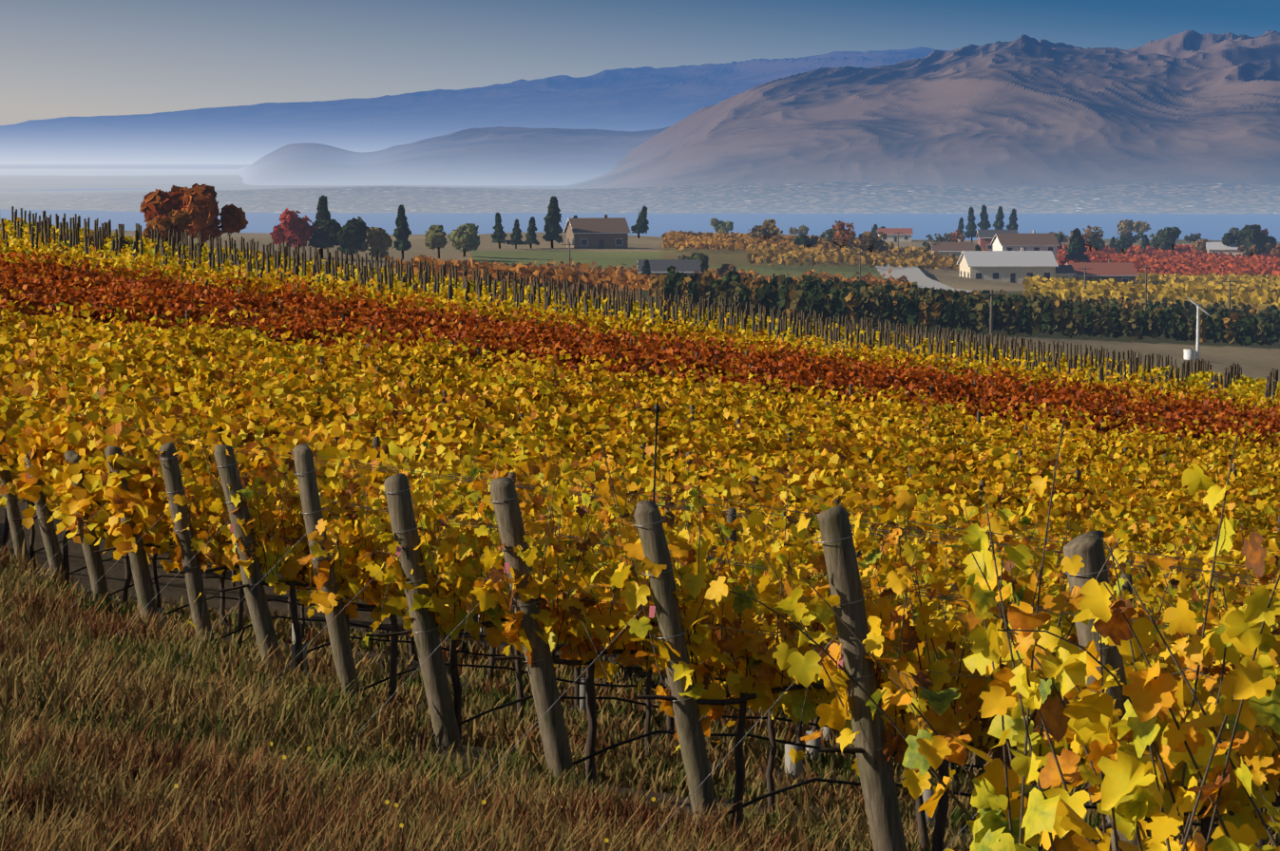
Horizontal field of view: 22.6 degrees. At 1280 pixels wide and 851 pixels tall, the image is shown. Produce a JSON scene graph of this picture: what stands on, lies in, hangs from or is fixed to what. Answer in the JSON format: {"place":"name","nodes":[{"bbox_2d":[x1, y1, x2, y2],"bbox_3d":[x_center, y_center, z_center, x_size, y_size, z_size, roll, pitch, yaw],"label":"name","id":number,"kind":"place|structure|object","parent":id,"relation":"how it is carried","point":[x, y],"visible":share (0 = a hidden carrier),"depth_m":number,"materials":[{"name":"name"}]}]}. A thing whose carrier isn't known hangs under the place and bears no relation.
{"place":"outdoors","nodes":[
{"label":"outdoors","id":0,"kind":"place"},
{"bbox_2d":[0,126,669,185],"bbox_3d":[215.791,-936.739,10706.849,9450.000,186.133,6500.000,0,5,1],"label":"hill","id":1,"kind":"structure","parent":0,"point":[504,156],"depth_m":8536.29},
{"bbox_2d":[0,46,951,164],"bbox_3d":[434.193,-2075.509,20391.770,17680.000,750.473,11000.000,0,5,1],"label":"mountain ridge","id":2,"kind":"structure","parent":0,"point":[639,99],"depth_m":18370.07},
{"bbox_2d":[0,534,1279,850],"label":"grass","id":3,"kind":"structure","parent":0,"point":[108,716],"depth_m":18.68,"materials":[{"name":"brown plant"}]},
{"bbox_2d":[0,29,1279,191],"bbox_3d":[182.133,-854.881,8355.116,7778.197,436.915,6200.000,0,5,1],"label":"mountain","id":4,"kind":"structure","parent":0,"point":[1190,105],"depth_m":6519.31,"materials":[{"name":"stone"}]},
{"bbox_2d":[0,181,1279,213],"bbox_3d":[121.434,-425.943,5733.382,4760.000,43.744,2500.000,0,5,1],"label":"mountain shore","id":5,"kind":"structure","parent":0,"point":[877,198],"depth_m":5012.69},
{"bbox_2d":[0,229,1279,850],"bbox_3d":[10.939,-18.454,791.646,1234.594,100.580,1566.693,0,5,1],"label":"ground","id":6,"kind":"structure","parent":0,"point":[1254,360],"depth_m":335.44,"materials":[{"name":"brown soil"}]},
{"bbox_2d":[563,214,630,248],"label":"house","id":7,"kind":"structure","parent":6,"relation":"on","point":[605,232],"depth_m":650.60,"materials":[{"name":"brown"}]},
{"bbox_2d":[0,522,1256,827],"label":"trunk guards","id":8,"kind":"object","parent":6,"relation":"on","point":[794,770],"visible":0.08,"depth_m":25.34,"materials":[{"name":"white"}]},
{"bbox_2d":[0,206,1278,401],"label":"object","id":9,"kind":"object","parent":6,"relation":"on","point":[71,227],"visible":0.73,"depth_m":175.97,"materials":[{"name":"brown wood"}]},
{"bbox_2d":[0,309,1279,612],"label":"vine leaves","id":10,"kind":"object","parent":6,"relation":"on","point":[257,397],"visible":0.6,"depth_m":49.04,"materials":[{"name":"yellow plant"}]},
{"bbox_2d":[0,233,1279,477],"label":"vine leaves","id":11,"kind":"object","parent":6,"relation":"on","point":[46,285],"visible":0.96,"depth_m":89.19,"materials":[{"name":"plant"}]},
{"bbox_2d":[0,254,1279,850],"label":"vineyard posts","id":12,"kind":"object","parent":6,"relation":"on","point":[876,775],"visible":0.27,"depth_m":19.53,"materials":[{"name":"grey wood"}]},
{"bbox_2d":[26,473,843,668],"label":"post tags","id":13,"kind":"object","parent":12,"relation":"attached to","point":[652,609],"visible":0.7,"depth_m":19.13,"materials":[{"name":"pink"}]},
{"bbox_2d":[0,403,1279,850],"bbox_3d":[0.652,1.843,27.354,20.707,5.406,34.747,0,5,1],"label":"trellis wires","id":14,"kind":"object","parent":12,"relation":"attached to","point":[735,561],"visible":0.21,"depth_m":21.41,"materials":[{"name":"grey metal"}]},
{"bbox_2d":[0,216,1279,401],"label":"posts","id":15,"kind":"object","parent":6,"relation":"on","point":[1247,384],"visible":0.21,"depth_m":184.06,"materials":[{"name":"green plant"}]},
{"bbox_2d":[636,255,700,277],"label":"farm building","id":16,"kind":"structure","parent":6,"relation":"on","point":[687,267],"depth_m":514.98,"materials":[{"name":"grey"}]},
{"bbox_2d":[62,183,1279,275],"bbox_3d":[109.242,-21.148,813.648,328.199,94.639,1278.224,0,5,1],"label":"trees","id":17,"kind":"object","parent":6,"relation":"on","point":[194,211],"depth_m":578.17,"materials":[{"name":"plant"}]},
{"bbox_2d":[136,427,1279,845],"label":"vine leaves","id":18,"kind":"object","parent":6,"relation":"on","point":[380,576],"visible":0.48,"depth_m":19.17,"materials":[{"name":"yellow plant"}]},
{"bbox_2d":[384,229,1279,345],"bbox_3d":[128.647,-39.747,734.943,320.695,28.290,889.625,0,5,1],"label":"vineyard rows","id":19,"kind":"object","parent":6,"relation":"on","point":[1039,307],"visible":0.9,"depth_m":372.36,"materials":[{"name":"green plant"}]},
{"bbox_2d":[877,226,913,242],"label":"house","id":20,"kind":"structure","parent":6,"relation":"on","point":[906,236],"depth_m":1138.88,"materials":[{"name":"beige"}]},
{"bbox_2d":[561,231,1238,345],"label":"utility poles","id":21,"kind":"object","parent":6,"relation":"on","point":[991,294],"visible":0.85,"depth_m":492.19,"materials":[{"name":"brown wood"}]},
{"bbox_2d":[874,254,972,292],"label":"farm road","id":22,"kind":"structure","parent":6,"relation":"on","point":[918,276],"depth_m":607.06,"materials":[{"name":"grey asphalt"}]},
{"bbox_2d":[930,239,974,257],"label":"house","id":23,"kind":"structure","parent":6,"relation":"on","point":[956,249],"depth_m":750.13,"materials":[{"name":"beige"}]},
{"bbox_2d":[975,229,1017,250],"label":"house","id":24,"kind":"structure","parent":6,"relation":"on","point":[984,238],"depth_m":955.57,"materials":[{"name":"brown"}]},
{"bbox_2d":[728,416,1279,850],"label":"vine canes","id":25,"kind":"object","parent":6,"relation":"on","point":[1185,832],"visible":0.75,"depth_m":8.76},
{"bbox_2d":[956,248,1058,284],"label":"barn","id":26,"kind":"structure","parent":6,"relation":"on","point":[1013,266],"depth_m":643.04,"materials":[{"name":"beige"}]},
{"bbox_2d":[990,230,1059,260],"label":"farm house","id":27,"kind":"structure","parent":6,"relation":"on","point":[1034,241],"depth_m":767.73,"materials":[{"name":"white"}]},
{"bbox_2d":[1055,265,1076,280],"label":"shed","id":28,"kind":"structure","parent":6,"relation":"on","point":[1062,272],"depth_m":644.71,"materials":[{"name":"beige"}]},
{"bbox_2d":[1065,259,1138,284],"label":"barn","id":29,"kind":"structure","parent":6,"relation":"on","point":[1122,272],"depth_m":654.18,"materials":[{"name":"brown"}]},
{"bbox_2d":[1183,296,1210,361],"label":"wind machine","id":30,"kind":"object","parent":6,"relation":"on","point":[1188,354],"visible":0.88,"depth_m":313.21,"materials":[{"name":"silver metal"}]},
{"bbox_2d":[1205,240,1245,257],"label":"house","id":31,"kind":"structure","parent":6,"relation":"on","point":[1219,247],"depth_m":950.47,"materials":[{"name":"beige"}]},
{"bbox_2d":[0,164,1279,242],"bbox_3d":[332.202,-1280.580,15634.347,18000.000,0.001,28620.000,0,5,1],"label":"lake water","id":32,"kind":"structure","parent":0,"point":[1207,226],"depth_m":4127.32,"materials":[{"name":"blue liquid"}]},
{"bbox_2d":[0,0,1279,125],"label":"sky","id":33,"kind":"structure","parent":0,"point":[59,58],"materials":[{"name":"blue"}]},
{"bbox_2d":[704,463,1279,850],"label":"vine leaves","id":34,"kind":"object","parent":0,"point":[1057,811],"visible":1,"depth_m":8.73,"materials":[{"name":"yellow plant"}]}
]}

